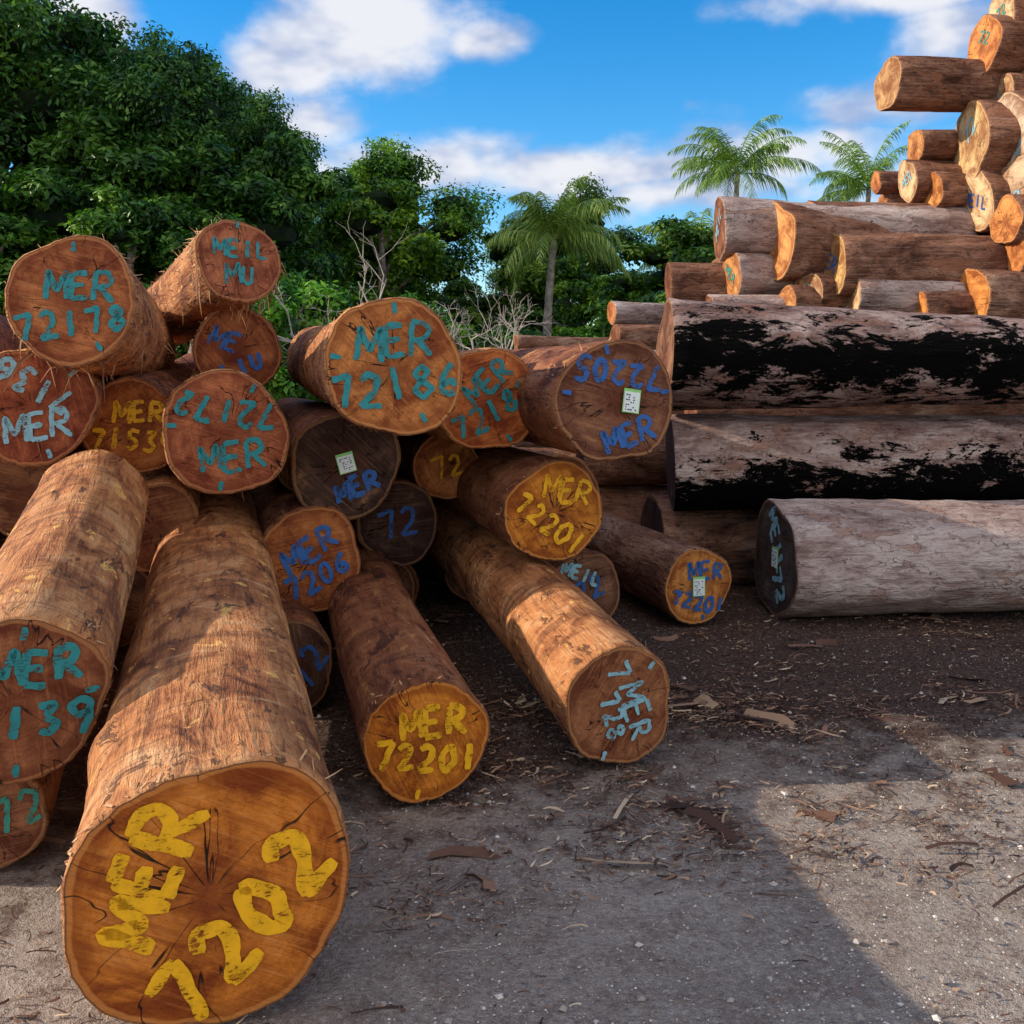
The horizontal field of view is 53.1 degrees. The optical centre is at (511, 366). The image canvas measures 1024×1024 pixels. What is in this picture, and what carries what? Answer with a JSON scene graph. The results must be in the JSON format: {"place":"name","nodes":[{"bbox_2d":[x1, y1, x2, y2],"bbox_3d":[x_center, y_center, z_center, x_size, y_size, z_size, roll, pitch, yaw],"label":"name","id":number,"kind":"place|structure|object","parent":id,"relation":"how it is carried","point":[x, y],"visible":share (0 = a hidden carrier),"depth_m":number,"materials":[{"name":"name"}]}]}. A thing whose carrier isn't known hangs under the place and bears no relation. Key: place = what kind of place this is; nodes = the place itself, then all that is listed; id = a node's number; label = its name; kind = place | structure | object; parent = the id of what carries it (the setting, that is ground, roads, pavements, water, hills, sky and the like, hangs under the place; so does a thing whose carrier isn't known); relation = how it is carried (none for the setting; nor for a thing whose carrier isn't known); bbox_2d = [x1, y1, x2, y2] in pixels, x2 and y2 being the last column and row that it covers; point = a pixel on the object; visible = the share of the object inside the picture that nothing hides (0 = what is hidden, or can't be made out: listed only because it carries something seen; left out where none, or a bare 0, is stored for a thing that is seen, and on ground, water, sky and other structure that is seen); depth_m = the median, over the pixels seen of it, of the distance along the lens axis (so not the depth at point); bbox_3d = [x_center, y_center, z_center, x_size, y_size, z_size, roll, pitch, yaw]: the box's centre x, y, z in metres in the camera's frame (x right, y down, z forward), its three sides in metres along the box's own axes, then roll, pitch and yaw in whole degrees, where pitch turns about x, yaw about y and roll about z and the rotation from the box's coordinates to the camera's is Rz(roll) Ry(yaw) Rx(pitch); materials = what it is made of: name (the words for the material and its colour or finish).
{"place":"outdoors","nodes":[
{"label":"outdoors","id":0,"kind":"place"},
{"bbox_2d":[9,0,991,324],"label":"sky","id":1,"kind":"structure","parent":0,"point":[518,96],"materials":[{"name":"blue"}]},
{"bbox_2d":[0,446,1023,1023],"bbox_3d":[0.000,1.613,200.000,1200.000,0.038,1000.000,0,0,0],"label":"ground","id":2,"kind":"structure","parent":0,"point":[36,900],"depth_m":3.31,"materials":[{"name":"grey gravel"}]},
{"bbox_2d":[0,532,7,548],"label":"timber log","id":3,"kind":"object","parent":2,"relation":"on","point":[2,537],"visible":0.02,"depth_m":6.62,"materials":[{"name":"brown wood"}]},
{"bbox_2d":[0,444,86,536],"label":"timber log","id":4,"kind":"object","parent":3,"relation":"on","point":[18,486],"visible":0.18,"depth_m":5.59,"materials":[{"name":"brown wood"}]},
{"bbox_2d":[0,348,109,467],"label":"timber log","id":5,"kind":"object","parent":4,"relation":"on","point":[45,421],"visible":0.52,"depth_m":5.01,"materials":[{"name":"brown wood"}]},
{"bbox_2d":[0,765,64,868],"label":"timber log","id":6,"kind":"object","parent":2,"relation":"on","point":[26,810],"visible":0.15,"depth_m":3.25,"materials":[{"name":"brown wood"}]},
{"bbox_2d":[0,449,149,784],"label":"timber log","id":7,"kind":"object","parent":6,"relation":"on","point":[69,551],"visible":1,"depth_m":3.29,"materials":[{"name":"brown wood"}]},
{"bbox_2d":[0,169,68,316],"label":"broadleaf tree","id":8,"kind":"object","parent":2,"relation":"on","point":[18,235],"visible":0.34,"depth_m":21.09,"materials":[{"name":"green plant"}]},
{"bbox_2d":[0,0,151,290],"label":"broadleaf tree","id":9,"kind":"object","parent":2,"relation":"on","point":[30,114],"visible":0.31,"depth_m":23.53,"materials":[{"name":"green plant"}]},
{"bbox_2d":[0,105,183,289],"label":"broadleaf tree","id":10,"kind":"object","parent":2,"relation":"on","point":[57,193],"visible":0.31,"depth_m":22.71,"materials":[{"name":"green plant"}]},
{"bbox_2d":[0,7,185,245],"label":"broadleaf tree","id":11,"kind":"object","parent":2,"relation":"on","point":[83,35],"visible":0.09,"depth_m":26.00,"materials":[{"name":"green plant"}]},
{"bbox_2d":[44,181,197,355],"bbox_3d":[-8.040,-1.005,21.633,4.292,5.622,3.657,0,0,-45],"label":"broadleaf tree","id":12,"kind":"object","parent":2,"relation":"on","point":[120,222],"visible":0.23,"depth_m":20.94,"materials":[{"name":"green plant"}]},
{"bbox_2d":[118,570,148,645],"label":"timber log","id":13,"kind":"object","parent":2,"relation":"on","point":[131,616],"visible":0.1,"depth_m":5.93,"materials":[{"name":"brown wood"}]},
{"bbox_2d":[75,12,241,216],"bbox_3d":[-10.493,-3.941,29.483,6.874,11.815,6.286,0,0,-44],"label":"broadleaf tree","id":14,"kind":"object","parent":2,"relation":"on","point":[126,50],"visible":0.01,"depth_m":28.55,"materials":[{"name":"green plant"}]},
{"bbox_2d":[72,20,321,274],"bbox_3d":[-8.324,-3.262,25.934,6.182,10.366,5.653,0,0,-44],"label":"broadleaf tree","id":15,"kind":"object","parent":2,"relation":"on","point":[172,102],"visible":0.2,"depth_m":24.58,"materials":[{"name":"green plant"}]},
{"bbox_2d":[56,490,356,1023],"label":"timber log","id":16,"kind":"object","parent":2,"relation":"on","point":[205,878],"visible":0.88,"depth_m":2.51,"materials":[{"name":"brown wood"}]},
{"bbox_2d":[136,465,200,571],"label":"timber log","id":17,"kind":"object","parent":16,"relation":"on","point":[173,500],"visible":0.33,"depth_m":5.17,"materials":[{"name":"brown wood"}]},
{"bbox_2d":[82,352,198,473],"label":"timber log","id":18,"kind":"object","parent":17,"relation":"on","point":[128,425],"visible":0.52,"depth_m":5.35,"materials":[{"name":"brown wood"}]},
{"bbox_2d":[3,233,193,399],"bbox_3d":[-2.239,-0.141,5.773,0.834,0.798,2.456,0,-4,-13],"label":"timber log","id":19,"kind":"object","parent":18,"relation":"on","point":[87,304],"visible":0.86,"depth_m":4.61,"materials":[{"name":"brown wood"}]},
{"bbox_2d":[147,217,285,355],"bbox_3d":[-2.031,-0.391,6.702,0.727,0.775,1.738,0,-9,-32],"label":"timber log","id":20,"kind":"object","parent":18,"relation":"on","point":[226,265],"visible":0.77,"depth_m":6.04,"materials":[{"name":"brown wood"}]},
{"bbox_2d":[162,368,289,499],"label":"timber log","id":21,"kind":"object","parent":17,"relation":"on","point":[226,431],"visible":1,"depth_m":4.90,"materials":[{"name":"brown wood"}]},
{"bbox_2d":[190,308,283,391],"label":"timber log","id":22,"kind":"object","parent":21,"relation":"on","point":[255,353],"visible":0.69,"depth_m":6.21,"materials":[{"name":"brown wood"}]},
{"bbox_2d":[132,138,292,359],"bbox_3d":[-7.476,-1.707,23.991,4.642,7.135,5.447,0,0,-31],"label":"broadleaf tree","id":23,"kind":"object","parent":2,"relation":"on","point":[230,181],"visible":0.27,"depth_m":23.27,"materials":[{"name":"green plant"}]},
{"bbox_2d":[181,43,291,259],"bbox_3d":[-9.726,-4.250,32.781,6.847,12.467,6.504,0,0,-12],"label":"broadleaf tree","id":24,"kind":"object","parent":2,"relation":"on","point":[249,98],"visible":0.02,"depth_m":32.53,"materials":[{"name":"green plant"}]},
{"bbox_2d":[175,298,307,400],"bbox_3d":[-5.624,0.123,17.663,4.278,3.724,3.128,0,0,-24],"label":"shrub","id":25,"kind":"object","parent":2,"relation":"on","point":[289,387],"visible":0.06,"depth_m":17.65,"materials":[{"name":"green plant"}]},
{"bbox_2d":[203,85,353,288],"bbox_3d":[-7.028,-2.920,28.125,5.291,9.634,5.026,0,0,-39],"label":"broadleaf tree","id":26,"kind":"object","parent":2,"relation":"on","point":[261,128],"visible":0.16,"depth_m":27.72,"materials":[{"name":"green plant"}]},
{"bbox_2d":[218,127,357,354],"bbox_3d":[-5.733,-1.907,24.444,4.464,7.568,3.804,0,0,39],"label":"broadleaf tree","id":27,"kind":"object","parent":2,"relation":"on","point":[283,216],"visible":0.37,"depth_m":24.11,"materials":[{"name":"green plant"}]},
{"bbox_2d":[250,268,359,401],"bbox_3d":[-4.340,0.025,20.381,3.337,3.972,4.564,0,0,39],"label":"shrub","id":28,"kind":"object","parent":2,"relation":"on","point":[291,283],"visible":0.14,"depth_m":19.46,"materials":[{"name":"green plant"}]},
{"bbox_2d":[281,601,332,707],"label":"timber log","id":29,"kind":"object","parent":2,"relation":"on","point":[311,641],"visible":0.19,"depth_m":4.75,"materials":[{"name":"brown wood"}]},
{"bbox_2d":[248,477,360,611],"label":"timber log","id":30,"kind":"object","parent":29,"relation":"on","point":[314,552],"visible":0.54,"depth_m":5.21,"materials":[{"name":"brown wood"}]},
{"bbox_2d":[276,398,402,520],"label":"timber log","id":31,"kind":"object","parent":30,"relation":"on","point":[347,467],"visible":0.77,"depth_m":5.31,"materials":[{"name":"brown wood"}]},
{"bbox_2d":[287,297,461,435],"bbox_3d":[-0.991,-0.028,6.215,0.650,0.652,3.300,0,1,-16],"label":"timber log","id":32,"kind":"object","parent":31,"relation":"on","point":[392,365],"visible":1,"depth_m":4.66,"materials":[{"name":"brown wood"}]},
{"bbox_2d":[274,281,379,400],"bbox_3d":[-3.107,0.123,20.653,3.128,3.724,4.278,0,0,30],"label":"shrub","id":33,"kind":"object","parent":2,"relation":"on","point":[368,294],"visible":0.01,"depth_m":20.51,"materials":[{"name":"green plant"}]},
{"bbox_2d":[282,197,376,292],"bbox_3d":[-5.662,-1.602,30.596,3.270,6.901,4.074,0,0,41],"label":"shrub","id":34,"kind":"object","parent":2,"relation":"on","point":[334,232],"visible":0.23,"depth_m":29.97,"materials":[{"name":"green plant"}]},
{"bbox_2d":[263,211,462,365],"bbox_3d":[-2.900,-0.558,18.058,4.052,4.373,3.517,0,0,3],"label":"bare shrub","id":35,"kind":"object","parent":2,"relation":"on","point":[301,309],"visible":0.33,"depth_m":17.88,"materials":[{"name":"brown wood"}]},
{"bbox_2d":[337,178,458,299],"bbox_3d":[-4.098,-1.816,29.196,3.946,7.363,4.917,0,0,-31],"label":"shrub","id":36,"kind":"object","parent":2,"relation":"on","point":[394,204],"visible":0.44,"depth_m":29.21,"materials":[{"name":"green plant"}]},
{"bbox_2d":[327,538,489,802],"bbox_3d":[-0.649,1.278,5.072,0.504,0.462,2.792,0,4,-15],"label":"timber log","id":37,"kind":"object","parent":2,"relation":"on","point":[420,718],"visible":0.82,"depth_m":3.79,"materials":[{"name":"brown wood"}]},
{"bbox_2d":[313,135,505,314],"bbox_3d":[-3.759,-2.998,34.285,6.369,9.802,6.965,0,0,-34],"label":"broadleaf tree","id":38,"kind":"object","parent":2,"relation":"on","point":[452,214],"visible":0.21,"depth_m":33.71,"materials":[{"name":"green plant"}]},
{"bbox_2d":[408,565,418,601],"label":"timber log","id":39,"kind":"object","parent":2,"relation":"on","point":[415,576],"visible":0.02,"depth_m":6.35,"materials":[{"name":"brown wood"}]},
{"bbox_2d":[393,564,414,602],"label":"timber log","id":40,"kind":"object","parent":39,"relation":"on","point":[406,573],"visible":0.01,"depth_m":5.93,"materials":[{"name":"brown wood"}]},
{"bbox_2d":[350,473,438,565],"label":"timber log","id":41,"kind":"object","parent":40,"relation":"on","point":[398,526],"visible":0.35,"depth_m":5.81,"materials":[{"name":"brown wood"}]},
{"bbox_2d":[397,433,477,499],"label":"timber log","id":42,"kind":"object","parent":41,"relation":"on","point":[433,466],"visible":0.41,"depth_m":6.00,"materials":[{"name":"brown wood"}]},
{"bbox_2d":[425,345,528,449],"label":"timber log","id":43,"kind":"object","parent":42,"relation":"on","point":[484,414],"visible":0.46,"depth_m":5.40,"materials":[{"name":"brown wood"}]},
{"bbox_2d":[428,276,505,338],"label":"broadleaf tree","id":44,"kind":"object","parent":2,"relation":"on","point":[458,294],"visible":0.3,"depth_m":36.66,"materials":[{"name":"green plant"}]},
{"bbox_2d":[428,288,551,349],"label":"bare shrub","id":45,"kind":"object","parent":2,"relation":"on","point":[500,324],"visible":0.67,"depth_m":18.94,"materials":[{"name":"grey plant"}]},
{"bbox_2d":[444,211,564,342],"bbox_3d":[-0.167,-1.584,32.848,3.975,6.863,4.953,0,0,21],"label":"shrub","id":46,"kind":"object","parent":2,"relation":"on","point":[499,255],"visible":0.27,"depth_m":32.04,"materials":[{"name":"green plant"}]},
{"bbox_2d":[0,577,1023,1023],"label":"bark litter","id":47,"kind":"object","parent":2,"relation":"on","point":[702,813],"visible":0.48,"depth_m":3.83,"materials":[{"name":"brown wood"}]},
{"bbox_2d":[427,502,669,762],"bbox_3d":[0.006,1.223,5.478,0.490,0.504,3.002,0,5,-16],"label":"timber log","id":48,"kind":"object","parent":2,"relation":"on","point":[596,675],"visible":0.89,"depth_m":4.28,"materials":[{"name":"brown wood"}]},
{"bbox_2d":[431,447,602,560],"bbox_3d":[-0.278,0.737,6.826,0.577,0.532,3.426,0,0,-17],"label":"timber log","id":49,"kind":"object","parent":48,"relation":"on","point":[538,505],"visible":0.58,"depth_m":5.23,"materials":[{"name":"brown wood"}]},
{"bbox_2d":[507,337,672,461],"bbox_3d":[-0.006,0.152,6.510,0.632,0.603,3.430,0,0,-17],"label":"timber log","id":50,"kind":"object","parent":49,"relation":"on","point":[606,400],"visible":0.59,"depth_m":4.91,"materials":[{"name":"brown wood"}]},
{"bbox_2d":[504,252,607,336],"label":"shrub","id":51,"kind":"object","parent":2,"relation":"on","point":[573,283],"visible":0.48,"depth_m":30.30,"materials":[{"name":"green plant"}]},
{"bbox_2d":[484,176,631,335],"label":"palm tree","id":52,"kind":"object","parent":2,"relation":"on","point":[555,225],"visible":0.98,"depth_m":24.82,"materials":[{"name":"green plant"}]},
{"bbox_2d":[505,172,656,329],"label":"broadleaf tree","id":53,"kind":"object","parent":2,"relation":"on","point":[601,267],"visible":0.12,"depth_m":37.26,"materials":[{"name":"green plant"}]},
{"bbox_2d":[546,548,619,616],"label":"timber log","id":54,"kind":"object","parent":2,"relation":"on","point":[591,574],"visible":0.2,"depth_m":6.20,"materials":[{"name":"brown wood"}]},
{"bbox_2d":[555,271,645,336],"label":"shrub","id":55,"kind":"object","parent":2,"relation":"on","point":[618,287],"visible":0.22,"depth_m":28.56,"materials":[{"name":"green plant"}]},
{"bbox_2d":[577,284,666,336],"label":"shrub","id":56,"kind":"object","parent":2,"relation":"on","point":[600,307],"visible":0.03,"depth_m":21.98,"materials":[{"name":"green plant"}]},
{"bbox_2d":[585,512,731,623],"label":"timber log","id":57,"kind":"object","parent":2,"relation":"on","point":[681,581],"visible":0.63,"depth_m":6.39,"materials":[{"name":"brown wood"}]},
{"bbox_2d":[598,485,667,524],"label":"timber log","id":58,"kind":"object","parent":57,"relation":"on","point":[625,502],"visible":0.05,"depth_m":8.16,"materials":[{"name":"brown wood"}]},
{"bbox_2d":[576,433,666,485],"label":"timber log","id":59,"kind":"object","parent":58,"relation":"on","point":[649,469],"visible":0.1,"depth_m":8.07,"materials":[{"name":"brown wood"}]},
{"bbox_2d":[615,214,715,301],"bbox_3d":[4.899,-1.164,27.819,4.954,5.964,4.221,0,0,29],"label":"shrub","id":60,"kind":"object","parent":2,"relation":"on","point":[681,241],"visible":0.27,"depth_m":27.25,"materials":[{"name":"green plant"}]},
{"bbox_2d":[640,494,759,585],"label":"timber log","id":61,"kind":"object","parent":2,"relation":"on","point":[729,536],"visible":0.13,"depth_m":7.29,"materials":[{"name":"brown wood"}]},
{"bbox_2d":[665,413,1023,510],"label":"timber log","id":62,"kind":"object","parent":61,"relation":"on","point":[725,461],"visible":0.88,"depth_m":6.99,"materials":[{"name":"black wood"}]},
{"bbox_2d":[656,298,1023,410],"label":"timber log","id":63,"kind":"object","parent":62,"relation":"on","point":[724,355],"visible":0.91,"depth_m":6.91,"materials":[{"name":"black wood"}]},
{"bbox_2d":[684,404,1023,415],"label":"timber log","id":64,"kind":"object","parent":62,"relation":"on","point":[958,409],"visible":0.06,"depth_m":9.07,"materials":[{"name":"brown wood"}]},
{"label":"timber log","id":65,"kind":"object","parent":64,"relation":"on","visible":0},
{"bbox_2d":[665,262,725,300],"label":"timber log","id":66,"kind":"object","parent":65,"relation":"on","point":[693,281],"visible":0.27,"depth_m":9.04,"materials":[{"name":"brown wood"}]},
{"bbox_2d":[713,196,977,261],"bbox_3d":[2.903,-1.191,9.059,2.230,0.575,0.597,1,0,-3],"label":"timber log","id":67,"kind":"object","parent":66,"relation":"on","point":[744,225],"visible":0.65,"depth_m":8.80,"materials":[{"name":"brown wood"}]},
{"bbox_2d":[898,159,961,202],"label":"timber log","id":68,"kind":"object","parent":67,"relation":"on","point":[914,181],"visible":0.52,"depth_m":9.09,"materials":[{"name":"brown wood"}]},
{"bbox_2d":[907,129,957,160],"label":"timber log","id":69,"kind":"object","parent":68,"relation":"on","point":[938,144],"visible":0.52,"depth_m":9.19,"materials":[{"name":"brown wood"}]},
{"bbox_2d":[924,171,967,206],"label":"timber log","id":70,"kind":"object","parent":67,"relation":"on","point":[948,189],"visible":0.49,"depth_m":8.90,"materials":[{"name":"brown wood"}]},
{"bbox_2d":[706,294,846,308],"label":"timber log","id":71,"kind":"object","parent":65,"relation":"on","point":[774,299],"visible":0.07,"depth_m":8.52,"materials":[{"name":"grey wood"}]},
{"bbox_2d":[779,284,828,306],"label":"timber log","id":72,"kind":"object","parent":71,"relation":"on","point":[796,295],"visible":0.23,"depth_m":8.44,"materials":[{"name":"brown wood"}]},
{"bbox_2d":[795,273,847,307],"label":"timber log","id":73,"kind":"object","parent":72,"relation":"on","point":[823,285],"visible":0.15,"depth_m":8.48,"materials":[{"name":"brown wood"}]},
{"bbox_2d":[722,252,794,294],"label":"timber log","id":74,"kind":"object","parent":73,"relation":"on","point":[749,273],"visible":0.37,"depth_m":8.75,"materials":[{"name":"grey wood"}]},
{"bbox_2d":[769,201,892,281],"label":"timber log","id":75,"kind":"object","parent":74,"relation":"on","point":[803,242],"visible":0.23,"depth_m":8.58,"materials":[{"name":"brown wood"}]},
{"bbox_2d":[667,114,824,200],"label":"palm tree","id":76,"kind":"object","parent":2,"relation":"on","point":[730,163],"visible":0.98,"depth_m":33.08,"materials":[{"name":"green plant"}]},
{"bbox_2d":[808,120,910,201],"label":"palm tree","id":77,"kind":"object","parent":2,"relation":"on","point":[852,189],"visible":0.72,"depth_m":34.79,"materials":[{"name":"green plant"}]},
{"bbox_2d":[754,498,1023,617],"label":"timber log","id":78,"kind":"object","parent":2,"relation":"on","point":[834,557],"visible":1,"depth_m":6.33,"materials":[{"name":"grey wood"}]},
{"bbox_2d":[915,291,973,314],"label":"timber log","id":79,"kind":"object","parent":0,"point":[952,302],"visible":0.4,"depth_m":8.24,"materials":[{"name":"brown wood"}]},
{"bbox_2d":[960,268,1023,318],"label":"timber log","id":80,"kind":"object","parent":79,"relation":"on","point":[996,292],"visible":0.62,"depth_m":8.15,"materials":[{"name":"brown wood"}]},
{"bbox_2d":[847,279,965,312],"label":"timber log","id":81,"kind":"object","parent":80,"relation":"on","point":[884,295],"visible":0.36,"depth_m":8.32,"materials":[{"name":"brown wood"}]},
{"bbox_2d":[824,233,1007,296],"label":"timber log","id":82,"kind":"object","parent":81,"relation":"on","point":[852,259],"visible":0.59,"depth_m":8.41,"materials":[{"name":"brown wood"}]},
{"bbox_2d":[963,165,1010,232],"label":"timber log","id":83,"kind":"object","parent":82,"relation":"on","point":[988,190],"visible":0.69,"depth_m":8.68,"materials":[{"name":"beige wood"}]},
{"bbox_2d":[998,91,1023,165],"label":"timber log","id":84,"kind":"object","parent":83,"relation":"on","point":[1013,101],"visible":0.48,"depth_m":8.50,"materials":[{"name":"beige wood"}]},
{"bbox_2d":[996,73,1023,98],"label":"timber log","id":85,"kind":"object","parent":84,"relation":"on","point":[1011,81],"visible":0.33,"depth_m":8.75,"materials":[{"name":"brown wood"}]},
{"bbox_2d":[967,14,1023,73],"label":"timber log","id":86,"kind":"object","parent":85,"relation":"on","point":[996,43],"visible":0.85,"depth_m":8.79,"materials":[{"name":"brown wood"}]},
{"bbox_2d":[1004,238,1023,271],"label":"timber log","id":87,"kind":"object","parent":80,"relation":"on","point":[1015,255],"visible":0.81,"depth_m":8.38,"materials":[{"name":"orange wood"}]},
{"bbox_2d":[989,194,1023,243],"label":"timber log","id":88,"kind":"object","parent":87,"relation":"on","point":[1006,223],"visible":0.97,"depth_m":8.37,"materials":[{"name":"orange wood"}]},
{"bbox_2d":[1001,154,1023,194],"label":"timber log","id":89,"kind":"object","parent":88,"relation":"on","point":[1013,173],"visible":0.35,"depth_m":8.50,"materials":[{"name":"beige wood"}]},
{"bbox_2d":[954,99,1020,177],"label":"timber log","id":90,"kind":"object","parent":89,"relation":"on","point":[989,132],"visible":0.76,"depth_m":8.63,"materials":[{"name":"brown wood"}]},
{"bbox_2d":[874,55,1004,111],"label":"timber log","id":91,"kind":"object","parent":90,"relation":"on","point":[925,84],"visible":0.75,"depth_m":8.87,"materials":[{"name":"brown wood"}]},
{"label":"timber log","id":92,"kind":"object","parent":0,"visible":0},
{"bbox_2d":[513,335,608,348],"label":"timber log","id":93,"kind":"object","parent":92,"relation":"on","point":[522,341],"visible":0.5,"depth_m":13.87,"materials":[{"name":"brown wood"}]},
{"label":"timber log","id":94,"kind":"object","parent":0,"visible":0},
{"bbox_2d":[609,324,659,349],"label":"timber log","id":95,"kind":"object","parent":94,"relation":"on","point":[647,334],"visible":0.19,"depth_m":12.87,"materials":[{"name":"brown wood"}]},
{"bbox_2d":[607,301,664,324],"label":"timber log","id":96,"kind":"object","parent":95,"relation":"on","point":[619,312],"visible":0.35,"depth_m":13.16,"materials":[{"name":"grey wood"}]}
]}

